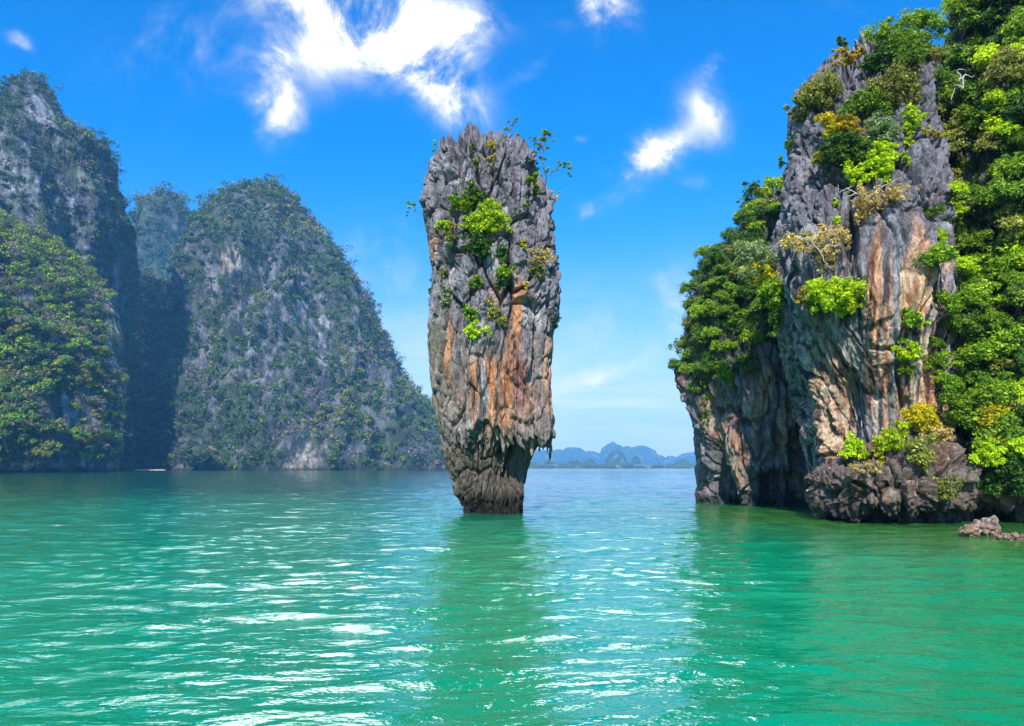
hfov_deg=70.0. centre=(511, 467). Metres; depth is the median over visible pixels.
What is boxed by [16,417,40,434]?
tree
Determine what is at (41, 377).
tree
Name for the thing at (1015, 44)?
tree
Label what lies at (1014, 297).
tree
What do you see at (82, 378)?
tree
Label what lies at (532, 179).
bush
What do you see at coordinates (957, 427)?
tree
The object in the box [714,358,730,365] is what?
tree
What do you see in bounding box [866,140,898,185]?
bush
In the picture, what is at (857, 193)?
dead branch
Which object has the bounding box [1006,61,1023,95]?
tree
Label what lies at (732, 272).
tree
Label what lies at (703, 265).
tree
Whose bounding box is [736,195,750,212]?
tree
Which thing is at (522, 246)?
bush
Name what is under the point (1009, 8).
tree
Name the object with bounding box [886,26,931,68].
tree
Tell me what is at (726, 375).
bush
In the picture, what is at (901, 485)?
cliff foot
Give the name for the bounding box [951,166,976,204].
tree
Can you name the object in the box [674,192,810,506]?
rock cliff
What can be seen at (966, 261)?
tree
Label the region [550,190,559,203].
bush
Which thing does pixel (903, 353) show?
bush
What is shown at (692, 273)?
tree
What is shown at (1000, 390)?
tree
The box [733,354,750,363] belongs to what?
tree
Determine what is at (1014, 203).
tree
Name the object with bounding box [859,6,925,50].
tree
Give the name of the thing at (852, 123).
bush
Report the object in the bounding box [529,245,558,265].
bush
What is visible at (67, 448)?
tree
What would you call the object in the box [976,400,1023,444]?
tree
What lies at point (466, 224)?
bush
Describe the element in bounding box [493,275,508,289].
bush
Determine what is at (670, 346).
hanging branch
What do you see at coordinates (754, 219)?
undergrowth
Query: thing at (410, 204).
hanging tuft
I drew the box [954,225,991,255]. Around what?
tree
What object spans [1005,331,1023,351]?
tree
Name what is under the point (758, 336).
tree
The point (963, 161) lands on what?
undergrowth
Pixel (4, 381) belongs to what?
tree
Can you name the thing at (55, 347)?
tree
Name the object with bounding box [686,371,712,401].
bush
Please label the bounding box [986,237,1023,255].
tree
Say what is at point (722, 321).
tree
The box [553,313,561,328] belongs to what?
bush
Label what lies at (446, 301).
bush
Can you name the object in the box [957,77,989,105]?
tree
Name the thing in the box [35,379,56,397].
tree
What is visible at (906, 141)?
bush
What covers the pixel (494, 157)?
bush
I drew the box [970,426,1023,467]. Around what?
tree
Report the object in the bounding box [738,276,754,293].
tree
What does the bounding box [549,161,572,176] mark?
hanging branch
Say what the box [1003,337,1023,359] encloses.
tree
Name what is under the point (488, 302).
bush
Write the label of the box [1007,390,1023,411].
tree
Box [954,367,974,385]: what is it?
tree
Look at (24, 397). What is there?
bare tree
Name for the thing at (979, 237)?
tree
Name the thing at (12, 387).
tree
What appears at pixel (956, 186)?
tree
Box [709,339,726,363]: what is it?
tree
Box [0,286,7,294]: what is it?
tree
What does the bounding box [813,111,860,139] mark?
bush
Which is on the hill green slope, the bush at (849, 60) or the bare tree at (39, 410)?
the bare tree at (39, 410)
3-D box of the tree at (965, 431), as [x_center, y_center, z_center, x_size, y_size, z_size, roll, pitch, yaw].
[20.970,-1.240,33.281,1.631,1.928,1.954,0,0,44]
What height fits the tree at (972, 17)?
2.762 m
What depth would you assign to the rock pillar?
36.25 m
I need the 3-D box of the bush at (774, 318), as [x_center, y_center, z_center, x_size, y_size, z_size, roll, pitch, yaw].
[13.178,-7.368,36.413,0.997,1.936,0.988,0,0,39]
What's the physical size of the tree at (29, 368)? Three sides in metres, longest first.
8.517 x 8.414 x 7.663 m
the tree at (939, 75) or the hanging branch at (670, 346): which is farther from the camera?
the hanging branch at (670, 346)
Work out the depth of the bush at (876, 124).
32.59 m
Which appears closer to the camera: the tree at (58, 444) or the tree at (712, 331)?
the tree at (712, 331)
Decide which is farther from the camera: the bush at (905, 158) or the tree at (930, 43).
the tree at (930, 43)
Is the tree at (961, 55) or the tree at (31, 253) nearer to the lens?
the tree at (961, 55)
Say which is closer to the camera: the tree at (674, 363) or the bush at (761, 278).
the bush at (761, 278)
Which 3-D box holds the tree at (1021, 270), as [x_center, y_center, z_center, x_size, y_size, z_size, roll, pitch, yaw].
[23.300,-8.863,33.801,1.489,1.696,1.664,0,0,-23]
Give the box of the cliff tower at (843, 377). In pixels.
[765,31,974,522]
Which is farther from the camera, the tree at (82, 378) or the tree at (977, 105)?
the tree at (82, 378)
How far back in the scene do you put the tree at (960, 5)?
38.53 m
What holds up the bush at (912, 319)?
on the cliff tower at (843, 377)
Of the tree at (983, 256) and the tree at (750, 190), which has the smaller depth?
the tree at (983, 256)
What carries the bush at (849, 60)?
on the cliff tower at (843, 377)
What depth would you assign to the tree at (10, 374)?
345.51 m
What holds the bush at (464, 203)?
on the rock pillar
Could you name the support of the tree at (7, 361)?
on the hill green slope
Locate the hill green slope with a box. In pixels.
[0,222,127,472]
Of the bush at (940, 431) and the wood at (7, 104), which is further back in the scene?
the wood at (7, 104)
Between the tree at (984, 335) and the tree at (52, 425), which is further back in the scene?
the tree at (52, 425)
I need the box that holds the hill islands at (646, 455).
[530,442,695,464]
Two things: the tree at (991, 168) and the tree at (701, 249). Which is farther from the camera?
the tree at (701, 249)
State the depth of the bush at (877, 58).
34.36 m
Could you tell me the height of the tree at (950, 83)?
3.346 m
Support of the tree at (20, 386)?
on the hill green slope
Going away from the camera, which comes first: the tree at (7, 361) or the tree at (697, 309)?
the tree at (697, 309)
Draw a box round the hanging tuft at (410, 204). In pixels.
[405,201,422,215]
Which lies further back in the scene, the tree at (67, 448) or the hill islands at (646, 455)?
the hill islands at (646, 455)
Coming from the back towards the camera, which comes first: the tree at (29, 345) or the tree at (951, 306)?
the tree at (29, 345)
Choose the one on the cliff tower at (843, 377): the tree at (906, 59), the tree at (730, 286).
the tree at (906, 59)
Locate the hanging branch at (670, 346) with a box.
[666,337,683,353]
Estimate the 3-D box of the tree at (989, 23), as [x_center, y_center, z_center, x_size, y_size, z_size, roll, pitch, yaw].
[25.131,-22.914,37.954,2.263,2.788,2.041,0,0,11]
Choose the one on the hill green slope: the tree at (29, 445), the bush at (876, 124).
the tree at (29, 445)
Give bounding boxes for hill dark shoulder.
[134,276,175,469]
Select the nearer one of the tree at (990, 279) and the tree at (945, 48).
the tree at (990, 279)
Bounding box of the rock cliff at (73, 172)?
[0,77,145,469]
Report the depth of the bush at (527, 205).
35.70 m
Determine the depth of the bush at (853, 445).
31.73 m
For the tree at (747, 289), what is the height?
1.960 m
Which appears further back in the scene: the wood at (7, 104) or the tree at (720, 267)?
the wood at (7, 104)
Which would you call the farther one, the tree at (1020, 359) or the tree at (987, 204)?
the tree at (987, 204)
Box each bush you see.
[433,219,451,231]
[436,282,453,311]
[438,267,449,277]
[442,222,457,247]
[447,190,472,213]
[459,215,471,232]
[459,231,494,259]
[462,303,480,321]
[463,319,492,339]
[465,179,485,208]
[466,198,513,235]
[468,274,483,288]
[469,139,475,152]
[472,156,481,167]
[484,297,493,306]
[486,153,496,166]
[487,140,495,149]
[487,306,503,324]
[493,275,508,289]
[494,263,516,282]
[496,244,508,261]
[501,315,506,326]
[519,238,526,249]
[522,198,531,210]
[526,172,538,185]
[528,257,545,278]
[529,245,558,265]
[532,183,540,195]
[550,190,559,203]
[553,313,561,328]
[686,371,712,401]
[699,396,711,423]
[712,362,737,390]
[728,239,780,282]
[738,262,778,284]
[755,274,786,309]
[765,301,784,337]
[777,155,785,168]
[780,222,852,254]
[783,104,814,121]
[783,136,794,149]
[783,230,814,244]
[793,90,817,110]
[795,285,813,306]
[796,65,848,112]
[803,275,869,314]
[804,301,816,314]
[808,128,871,168]
[811,149,828,164]
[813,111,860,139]
[813,242,838,272]
[830,45,864,66]
[832,136,877,168]
[832,197,839,206]
[833,216,840,223]
[835,290,863,317]
[836,36,848,47]
[837,83,892,119]
[837,431,870,460]
[839,112,867,135]
[841,160,879,186]
[845,182,919,209]
[847,459,883,477]
[850,187,882,224]
[857,41,896,73]
[860,110,906,143]
[864,61,924,111]
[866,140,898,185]
[871,419,912,453]
[871,435,885,463]
[891,338,923,362]
[897,360,917,375]
[899,432,941,472]
[901,102,928,136]
[901,151,910,165]
[901,306,930,327]
[903,136,914,145]
[918,420,954,441]
[921,125,933,136]
[931,129,948,138]
[968,438,1006,468]
[976,466,1011,497]
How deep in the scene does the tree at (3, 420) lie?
325.47 m
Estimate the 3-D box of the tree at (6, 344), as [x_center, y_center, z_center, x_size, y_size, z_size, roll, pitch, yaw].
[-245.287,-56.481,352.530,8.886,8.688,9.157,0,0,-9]
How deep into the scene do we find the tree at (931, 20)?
35.76 m
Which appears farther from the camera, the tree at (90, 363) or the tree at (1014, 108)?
the tree at (90, 363)
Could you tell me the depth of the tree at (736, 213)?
48.88 m
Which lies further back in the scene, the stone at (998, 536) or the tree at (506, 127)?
the tree at (506, 127)
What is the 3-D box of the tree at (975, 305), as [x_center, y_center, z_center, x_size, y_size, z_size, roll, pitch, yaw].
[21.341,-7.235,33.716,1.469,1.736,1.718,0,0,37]
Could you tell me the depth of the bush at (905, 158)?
32.34 m
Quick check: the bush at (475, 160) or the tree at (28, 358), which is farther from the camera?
the tree at (28, 358)
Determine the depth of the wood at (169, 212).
1269.73 m
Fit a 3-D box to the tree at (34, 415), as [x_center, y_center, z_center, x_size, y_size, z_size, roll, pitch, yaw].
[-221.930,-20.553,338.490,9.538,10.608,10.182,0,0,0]
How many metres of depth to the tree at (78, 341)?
383.44 m
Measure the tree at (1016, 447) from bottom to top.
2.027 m
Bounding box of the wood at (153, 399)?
[136,273,166,464]
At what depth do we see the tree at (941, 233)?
31.74 m
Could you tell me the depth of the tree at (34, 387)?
349.58 m
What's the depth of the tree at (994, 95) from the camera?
34.81 m
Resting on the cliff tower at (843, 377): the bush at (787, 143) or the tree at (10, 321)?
the bush at (787, 143)
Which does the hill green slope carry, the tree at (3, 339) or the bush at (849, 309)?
the tree at (3, 339)
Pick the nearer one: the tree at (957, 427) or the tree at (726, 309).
the tree at (957, 427)
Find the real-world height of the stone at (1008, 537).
0.295 m
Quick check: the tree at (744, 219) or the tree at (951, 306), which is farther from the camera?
the tree at (744, 219)
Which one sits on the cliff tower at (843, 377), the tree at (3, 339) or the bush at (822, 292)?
the bush at (822, 292)
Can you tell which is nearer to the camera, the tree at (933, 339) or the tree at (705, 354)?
the tree at (933, 339)
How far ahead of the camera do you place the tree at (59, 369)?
363.36 m
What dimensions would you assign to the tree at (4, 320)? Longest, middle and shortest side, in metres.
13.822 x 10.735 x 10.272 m
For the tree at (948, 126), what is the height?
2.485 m
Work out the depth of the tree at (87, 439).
370.54 m
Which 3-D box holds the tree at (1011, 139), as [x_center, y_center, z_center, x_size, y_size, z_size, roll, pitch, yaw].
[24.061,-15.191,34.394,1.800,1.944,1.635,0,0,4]
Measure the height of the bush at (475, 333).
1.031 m
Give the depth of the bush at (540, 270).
35.71 m
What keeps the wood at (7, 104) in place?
on the rock cliff at (73, 172)
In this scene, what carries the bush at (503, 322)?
on the rock pillar
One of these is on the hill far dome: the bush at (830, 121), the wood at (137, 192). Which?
the wood at (137, 192)
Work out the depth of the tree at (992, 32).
37.62 m
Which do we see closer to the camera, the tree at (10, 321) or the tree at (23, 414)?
the tree at (23, 414)
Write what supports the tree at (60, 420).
on the hill green slope
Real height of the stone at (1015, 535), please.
0.274 m
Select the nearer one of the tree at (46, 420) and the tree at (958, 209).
the tree at (958, 209)
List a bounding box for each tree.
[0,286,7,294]
[0,298,7,314]
[0,314,19,325]
[0,316,9,333]
[0,335,10,342]
[0,342,10,350]
[0,343,17,359]
[0,354,11,366]
[0,364,16,381]
[0,374,19,389]
[0,388,12,397]
[0,400,33,412]
[0,402,18,412]
[0,411,23,429]
[0,428,13,451]
[1,370,24,384]
[1,390,31,410]
[2,306,26,316]
[3,329,24,347]
[4,408,33,425]
[5,382,26,390]
[7,314,39,331]
[7,322,31,333]
[7,372,32,380]
[10,418,34,436]
[11,388,26,399]
[11,429,31,453]
[12,353,39,368]
[13,341,35,352]
[13,374,39,386]
[13,399,39,416]
[14,315,40,334]
[14,333,35,345]
[14,438,41,462]
[15,384,31,389]
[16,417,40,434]
[17,391,32,401]
[17,449,35,463]
[18,422,40,437]
[21,369,39,383]
[22,249,43,260]
[22,344,51,363]
[22,364,41,372]
[23,390,38,399]
[23,438,37,445]
[24,320,53,344]
[24,412,42,421]
[26,377,55,402]
[28,440,60,466]
[31,322,59,341]
[31,421,48,438]
[32,400,47,410]
[33,409,51,418]
[34,376,47,382]
[35,358,51,367]
[35,367,51,378]
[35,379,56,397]
[38,364,56,377]
[38,440,49,447]
[40,421,65,439]
[42,342,54,356]
[42,418,54,423]
[43,441,62,460]
[44,426,65,441]
[45,344,59,356]
[46,418,67,441]
[48,374,61,387]
[49,366,65,375]
[51,355,72,372]
[53,380,66,392]
[57,342,75,355]
[61,427,69,446]
[62,447,71,461]
[64,381,82,390]
[67,336,91,352]
[68,426,90,441]
[71,436,85,443]
[72,373,92,390]
[78,426,98,442]
[79,359,102,377]
[80,435,96,451]
[85,397,107,412]
[90,426,111,446]
[503,117,524,141]
[529,129,554,185]
[667,358,683,381]
[677,336,686,346]
[678,279,696,296]
[678,361,693,380]
[679,351,693,360]
[680,299,691,320]
[681,317,694,339]
[687,269,699,279]
[687,302,711,323]
[687,330,713,358]
[690,321,702,335]
[690,361,713,383]
[692,245,710,257]
[695,295,705,304]
[697,257,712,271]
[699,281,716,305]
[699,353,717,388]
[700,326,722,349]
[700,350,716,373]
[702,299,723,327]
[703,245,726,265]
[707,275,729,290]
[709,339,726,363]
[712,289,737,318]
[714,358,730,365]
[715,260,735,275]
[716,304,741,327]
[717,318,730,336]
[719,225,734,242]
[722,281,740,299]
[723,311,748,340]
[724,339,738,358]
[729,268,741,284]
[729,362,741,372]
[731,209,743,226]
[731,229,755,250]
[732,211,751,229]
[733,320,758,353]
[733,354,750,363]
[734,281,762,307]
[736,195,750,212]
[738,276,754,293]
[738,325,766,362]
[739,308,757,320]
[741,179,764,201]
[741,359,760,383]
[742,197,765,216]
[746,221,765,231]
[747,312,767,324]
[748,296,769,313]
[751,230,765,239]
[752,187,774,199]
[752,205,776,220]
[752,284,763,309]
[755,187,780,219]
[761,174,784,195]
[766,202,781,218]
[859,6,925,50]
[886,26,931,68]
[890,45,929,90]
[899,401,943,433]
[911,7,948,45]
[913,240,960,292]
[920,40,935,50]
[922,347,964,390]
[923,203,947,221]
[924,46,951,65]
[929,335,948,358]
[931,65,956,100]
[931,288,962,334]
[931,368,967,412]
[933,43,953,69]
[933,58,941,67]
[936,68,969,121]
[936,87,953,102]
[936,226,949,240]
[937,93,963,123]
[938,390,981,428]
[939,0,954,30]
[939,314,960,344]
[940,0,989,38]
[941,118,969,140]
[943,42,983,78]
[945,122,985,171]
[948,180,970,206]
[948,400,986,442]
[949,184,987,228]
[951,103,983,156]
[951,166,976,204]
[951,221,966,231]
[951,307,990,353]
[952,200,970,229]
[952,276,1009,313]
[952,328,979,359]
[953,205,970,225]
[953,332,1015,371]
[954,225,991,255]
[954,255,980,288]
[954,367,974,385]
[955,265,985,282]
[955,278,977,288]
[955,424,971,434]
[956,229,993,252]
[956,384,985,400]
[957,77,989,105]
[958,6,1006,45]
[959,363,978,374]
[959,426,973,441]
[960,298,990,313]
[963,363,1001,391]
[963,440,975,452]
[964,371,1023,406]
[965,245,996,273]
[967,34,986,69]
[968,99,987,118]
[969,35,1008,70]
[970,0,1016,34]
[970,42,1015,84]
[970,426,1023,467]
[971,402,1018,422]
[972,128,1006,172]
[972,251,1023,290]
[974,180,1016,230]
[975,270,999,288]
[975,330,1002,341]
[976,88,1020,118]
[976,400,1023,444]
[978,112,1023,151]
[979,175,1023,230]
[980,45,1023,93]
[980,86,1020,129]
[980,307,1023,330]
[984,408,1023,438]
[986,158,1010,182]
[986,203,1023,240]
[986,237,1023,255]
[986,322,1023,358]
[986,356,1019,378]
[987,26,1009,44]
[989,0,1023,38]
[990,151,1023,182]
[993,450,1023,497]
[996,199,1023,222]
[996,435,1023,481]
[997,7,1023,45]
[997,129,1023,161]
[997,211,1023,241]
[997,214,1023,246]
[997,239,1023,270]
[1000,93,1023,128]
[1000,133,1023,156]
[1000,268,1023,290]
[1000,282,1023,322]
[1001,263,1023,291]
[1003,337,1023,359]
[1003,374,1023,382]
[1004,5,1023,31]
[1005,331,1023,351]
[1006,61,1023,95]
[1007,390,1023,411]
[1008,37,1023,55]
[1009,272,1023,285]
[1010,377,1023,405]
[1011,352,1023,379]
[1012,188,1023,207]
[1012,312,1023,326]
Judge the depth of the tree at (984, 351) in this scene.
31.36 m
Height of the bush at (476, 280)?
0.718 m
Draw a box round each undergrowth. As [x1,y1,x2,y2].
[0,209,129,462]
[675,215,765,365]
[941,0,1023,469]
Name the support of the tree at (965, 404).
on the cliff foot
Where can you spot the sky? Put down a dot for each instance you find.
(660, 112)
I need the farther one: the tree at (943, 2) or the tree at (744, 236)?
the tree at (744, 236)
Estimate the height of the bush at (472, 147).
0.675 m
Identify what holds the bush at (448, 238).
on the rock pillar
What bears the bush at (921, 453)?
on the cliff foot
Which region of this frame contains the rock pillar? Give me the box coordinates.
[419,121,561,513]
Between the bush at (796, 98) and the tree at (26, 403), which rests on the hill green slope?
the tree at (26, 403)
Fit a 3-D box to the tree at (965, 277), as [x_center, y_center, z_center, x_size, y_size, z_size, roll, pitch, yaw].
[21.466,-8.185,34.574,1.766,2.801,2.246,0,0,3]
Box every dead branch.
[799,231,837,269]
[838,178,899,196]
[951,69,974,99]
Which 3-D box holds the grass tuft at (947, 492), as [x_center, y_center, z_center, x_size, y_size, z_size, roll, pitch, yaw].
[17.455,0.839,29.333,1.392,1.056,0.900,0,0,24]
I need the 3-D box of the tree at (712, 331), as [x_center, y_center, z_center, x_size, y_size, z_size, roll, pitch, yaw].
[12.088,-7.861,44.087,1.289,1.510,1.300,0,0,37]
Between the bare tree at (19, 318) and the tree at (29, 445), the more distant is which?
the bare tree at (19, 318)
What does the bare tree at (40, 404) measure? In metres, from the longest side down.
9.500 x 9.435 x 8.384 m
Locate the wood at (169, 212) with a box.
[126,181,195,279]
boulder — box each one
[958,528,966,535]
[959,524,980,536]
[971,517,997,535]
[991,515,1000,533]
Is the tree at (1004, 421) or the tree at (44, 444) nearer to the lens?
the tree at (1004, 421)
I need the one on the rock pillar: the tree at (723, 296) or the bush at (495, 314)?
the bush at (495, 314)
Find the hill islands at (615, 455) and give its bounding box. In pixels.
[605,448,689,464]
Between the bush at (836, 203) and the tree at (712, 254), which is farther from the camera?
the tree at (712, 254)
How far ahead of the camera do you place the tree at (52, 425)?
341.00 m
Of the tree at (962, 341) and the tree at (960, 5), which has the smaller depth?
the tree at (962, 341)
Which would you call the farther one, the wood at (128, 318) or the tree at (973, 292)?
the wood at (128, 318)
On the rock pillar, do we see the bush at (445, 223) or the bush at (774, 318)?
the bush at (445, 223)
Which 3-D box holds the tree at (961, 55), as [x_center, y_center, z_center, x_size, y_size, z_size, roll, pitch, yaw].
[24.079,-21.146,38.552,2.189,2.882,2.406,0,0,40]
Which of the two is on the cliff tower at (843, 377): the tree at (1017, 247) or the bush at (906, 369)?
the bush at (906, 369)
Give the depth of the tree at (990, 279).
33.62 m
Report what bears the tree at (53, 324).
on the hill green slope
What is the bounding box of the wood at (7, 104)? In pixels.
[0,67,146,466]
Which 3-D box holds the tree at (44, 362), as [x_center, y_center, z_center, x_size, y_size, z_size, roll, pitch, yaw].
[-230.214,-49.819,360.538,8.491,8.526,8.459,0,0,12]
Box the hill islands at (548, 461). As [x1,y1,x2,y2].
[544,459,593,464]
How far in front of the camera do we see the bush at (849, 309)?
31.61 m
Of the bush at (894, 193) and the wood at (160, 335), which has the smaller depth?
the bush at (894, 193)
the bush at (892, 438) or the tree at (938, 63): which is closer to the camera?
the bush at (892, 438)
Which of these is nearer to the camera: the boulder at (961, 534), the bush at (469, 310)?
the boulder at (961, 534)
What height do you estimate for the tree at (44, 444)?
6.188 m
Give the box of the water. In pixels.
[0,468,1023,725]
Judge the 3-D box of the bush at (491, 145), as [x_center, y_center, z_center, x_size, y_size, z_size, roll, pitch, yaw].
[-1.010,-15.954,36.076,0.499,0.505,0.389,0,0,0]
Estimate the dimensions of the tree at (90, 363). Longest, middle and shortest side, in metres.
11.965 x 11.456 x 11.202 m
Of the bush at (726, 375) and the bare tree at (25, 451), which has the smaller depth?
the bush at (726, 375)
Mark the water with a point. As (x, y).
(614, 596)
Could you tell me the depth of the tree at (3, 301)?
357.69 m
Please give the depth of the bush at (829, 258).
32.09 m
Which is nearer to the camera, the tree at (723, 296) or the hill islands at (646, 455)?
the tree at (723, 296)
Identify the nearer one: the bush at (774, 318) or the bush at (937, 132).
the bush at (937, 132)
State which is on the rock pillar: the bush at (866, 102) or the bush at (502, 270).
the bush at (502, 270)
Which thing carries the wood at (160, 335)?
on the hill dark shoulder
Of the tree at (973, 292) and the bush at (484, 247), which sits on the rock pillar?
the bush at (484, 247)
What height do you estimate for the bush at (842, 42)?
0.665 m
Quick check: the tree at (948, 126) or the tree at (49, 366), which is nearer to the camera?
the tree at (948, 126)
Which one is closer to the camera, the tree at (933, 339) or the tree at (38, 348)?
the tree at (933, 339)
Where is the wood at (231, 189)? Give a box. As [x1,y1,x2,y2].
[147,173,442,469]
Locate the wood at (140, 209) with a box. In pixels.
[130,181,190,275]
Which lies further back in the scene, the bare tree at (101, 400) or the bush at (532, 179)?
the bare tree at (101, 400)
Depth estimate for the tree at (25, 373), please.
351.35 m
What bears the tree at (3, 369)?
on the hill green slope
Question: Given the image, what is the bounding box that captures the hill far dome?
[134,194,187,280]
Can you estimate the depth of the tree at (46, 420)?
341.25 m
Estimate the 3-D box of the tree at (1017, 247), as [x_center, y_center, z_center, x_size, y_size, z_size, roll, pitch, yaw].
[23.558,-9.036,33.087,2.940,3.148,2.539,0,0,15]
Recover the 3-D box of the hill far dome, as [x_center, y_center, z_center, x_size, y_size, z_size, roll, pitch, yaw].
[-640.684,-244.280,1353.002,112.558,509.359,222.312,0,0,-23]
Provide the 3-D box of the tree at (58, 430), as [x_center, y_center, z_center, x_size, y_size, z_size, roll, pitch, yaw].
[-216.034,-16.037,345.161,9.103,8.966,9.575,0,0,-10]
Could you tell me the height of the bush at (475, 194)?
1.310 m
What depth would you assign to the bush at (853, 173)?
32.44 m
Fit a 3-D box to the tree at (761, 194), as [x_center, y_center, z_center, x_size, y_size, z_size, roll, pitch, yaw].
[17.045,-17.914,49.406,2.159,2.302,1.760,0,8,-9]
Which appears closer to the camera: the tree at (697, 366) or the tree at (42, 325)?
the tree at (697, 366)
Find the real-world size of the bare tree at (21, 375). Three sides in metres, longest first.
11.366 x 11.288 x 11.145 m
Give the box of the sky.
[0,0,949,456]
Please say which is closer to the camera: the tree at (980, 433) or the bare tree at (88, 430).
the tree at (980, 433)
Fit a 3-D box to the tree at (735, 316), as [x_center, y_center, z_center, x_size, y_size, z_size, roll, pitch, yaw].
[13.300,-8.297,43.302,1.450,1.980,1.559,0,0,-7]
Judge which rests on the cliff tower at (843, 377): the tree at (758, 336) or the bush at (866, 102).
the bush at (866, 102)
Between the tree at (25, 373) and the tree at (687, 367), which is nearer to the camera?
the tree at (687, 367)
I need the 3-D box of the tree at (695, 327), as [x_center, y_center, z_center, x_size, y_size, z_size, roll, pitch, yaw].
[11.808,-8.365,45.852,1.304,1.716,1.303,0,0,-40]
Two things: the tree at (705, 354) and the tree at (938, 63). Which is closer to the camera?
the tree at (938, 63)
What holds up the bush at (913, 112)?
on the cliff tower at (843, 377)
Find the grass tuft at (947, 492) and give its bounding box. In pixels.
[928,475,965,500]
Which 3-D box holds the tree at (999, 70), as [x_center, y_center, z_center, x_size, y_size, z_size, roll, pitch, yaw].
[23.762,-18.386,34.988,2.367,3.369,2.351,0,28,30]
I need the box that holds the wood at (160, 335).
[135,272,176,464]
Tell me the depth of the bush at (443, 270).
36.52 m
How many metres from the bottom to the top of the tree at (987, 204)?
2.742 m
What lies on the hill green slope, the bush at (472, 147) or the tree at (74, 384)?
the tree at (74, 384)
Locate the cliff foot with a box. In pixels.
[804,425,983,522]
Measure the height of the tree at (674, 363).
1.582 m
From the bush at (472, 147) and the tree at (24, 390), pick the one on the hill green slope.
the tree at (24, 390)
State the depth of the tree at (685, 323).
46.83 m
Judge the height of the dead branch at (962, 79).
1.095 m
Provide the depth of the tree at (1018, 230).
32.62 m
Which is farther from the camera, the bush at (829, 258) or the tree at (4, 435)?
the tree at (4, 435)
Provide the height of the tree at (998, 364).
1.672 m
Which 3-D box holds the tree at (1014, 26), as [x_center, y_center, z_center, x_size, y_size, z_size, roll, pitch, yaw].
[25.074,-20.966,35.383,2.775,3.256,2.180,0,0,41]
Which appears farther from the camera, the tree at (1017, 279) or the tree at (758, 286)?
the tree at (758, 286)
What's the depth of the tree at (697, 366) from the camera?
44.48 m
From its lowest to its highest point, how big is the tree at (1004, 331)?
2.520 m
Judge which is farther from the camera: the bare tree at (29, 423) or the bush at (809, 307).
the bare tree at (29, 423)
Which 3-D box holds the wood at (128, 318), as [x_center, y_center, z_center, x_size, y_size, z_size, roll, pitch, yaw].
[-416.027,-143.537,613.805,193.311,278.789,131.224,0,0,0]
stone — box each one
[994,534,1003,538]
[1006,535,1014,539]
[1011,532,1019,539]
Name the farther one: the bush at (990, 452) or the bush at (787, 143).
the bush at (787, 143)
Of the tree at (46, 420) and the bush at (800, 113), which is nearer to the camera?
the bush at (800, 113)
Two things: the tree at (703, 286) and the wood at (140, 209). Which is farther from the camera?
the wood at (140, 209)

